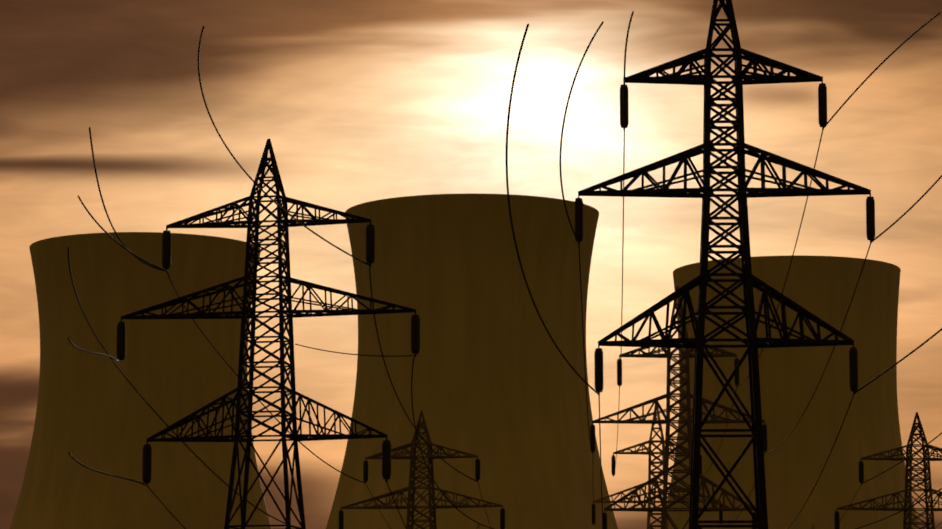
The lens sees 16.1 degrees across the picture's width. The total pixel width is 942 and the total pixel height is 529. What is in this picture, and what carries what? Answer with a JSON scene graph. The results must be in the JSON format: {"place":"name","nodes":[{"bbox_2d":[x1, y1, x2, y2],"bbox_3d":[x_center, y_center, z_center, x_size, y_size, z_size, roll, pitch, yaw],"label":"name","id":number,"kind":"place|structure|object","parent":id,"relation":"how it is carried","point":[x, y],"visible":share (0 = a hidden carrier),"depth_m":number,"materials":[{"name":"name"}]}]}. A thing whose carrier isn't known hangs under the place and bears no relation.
{"place":"outdoors","nodes":[
{"label":"outdoors","id":0,"kind":"place"},
{"bbox_2d":[0,0,941,528],"label":"sky","id":1,"kind":"structure","parent":0,"point":[356,102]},
{"label":"ground","id":2,"kind":"structure","parent":0,"visible":0},
{"bbox_2d":[10,232,271,528],"bbox_3d":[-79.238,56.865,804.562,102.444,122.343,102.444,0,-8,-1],"label":"cooling tower","id":3,"kind":"structure","parent":2,"relation":"on","point":[95,411],"depth_m":785.91,"materials":[{"name":"concrete"}]},
{"bbox_2d":[116,139,419,528],"bbox_3d":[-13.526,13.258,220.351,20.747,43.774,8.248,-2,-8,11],"label":"pylon","id":4,"kind":"object","parent":2,"relation":"on","point":[294,436],"visible":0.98,"depth_m":221.44,"materials":[{"name":"metal"}]},
{"bbox_2d":[67,11,941,528],"bbox_3d":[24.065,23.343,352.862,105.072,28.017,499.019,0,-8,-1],"label":"conductors","id":5,"kind":"object","parent":4,"relation":"attached to","point":[123,245],"visible":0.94,"depth_m":217.37,"materials":[{"name":"black metal"}]},
{"bbox_2d":[338,411,504,528],"bbox_3d":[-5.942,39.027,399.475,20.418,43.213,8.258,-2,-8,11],"label":"pylon","id":6,"kind":"object","parent":2,"relation":"on","point":[412,456],"visible":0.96,"depth_m":400.89,"materials":[{"name":"black metal"}]},
{"bbox_2d":[326,193,617,528],"bbox_3d":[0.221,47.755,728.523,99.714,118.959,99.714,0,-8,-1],"label":"cooling tower","id":7,"kind":"structure","parent":2,"relation":"on","point":[498,387],"depth_m":709.83,"materials":[{"name":"concrete"}]},
{"bbox_2d":[592,406,722,528],"bbox_3d":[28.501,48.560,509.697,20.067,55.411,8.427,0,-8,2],"label":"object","id":8,"kind":"object","parent":2,"relation":"on","point":[650,453],"visible":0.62,"depth_m":511.52,"materials":[{"name":"black metal"}]},
{"bbox_2d":[590,286,767,528],"bbox_3d":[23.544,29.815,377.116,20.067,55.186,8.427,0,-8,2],"label":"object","id":9,"kind":"object","parent":2,"relation":"on","point":[687,395],"visible":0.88,"depth_m":378.24,"materials":[{"name":"black metal"}]},
{"bbox_2d":[574,0,874,528],"bbox_3d":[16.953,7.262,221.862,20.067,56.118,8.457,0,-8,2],"label":"pylon","id":10,"kind":"object","parent":2,"relation":"on","point":[743,192],"visible":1,"depth_m":222.85,"materials":[{"name":"metal"}]},
{"bbox_2d":[667,255,918,528],"bbox_3d":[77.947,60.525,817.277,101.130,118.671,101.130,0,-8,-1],"label":"cooling tower","id":11,"kind":"structure","parent":2,"relation":"on","point":[822,288],"depth_m":797.41,"materials":[{"name":"concrete"}]},
{"bbox_2d":[834,412,941,528],"bbox_3d":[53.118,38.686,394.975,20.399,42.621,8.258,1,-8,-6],"label":"pylon","id":12,"kind":"object","parent":2,"relation":"on","point":[926,453],"visible":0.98,"depth_m":396.25,"materials":[{"name":"black metal"}]}
]}

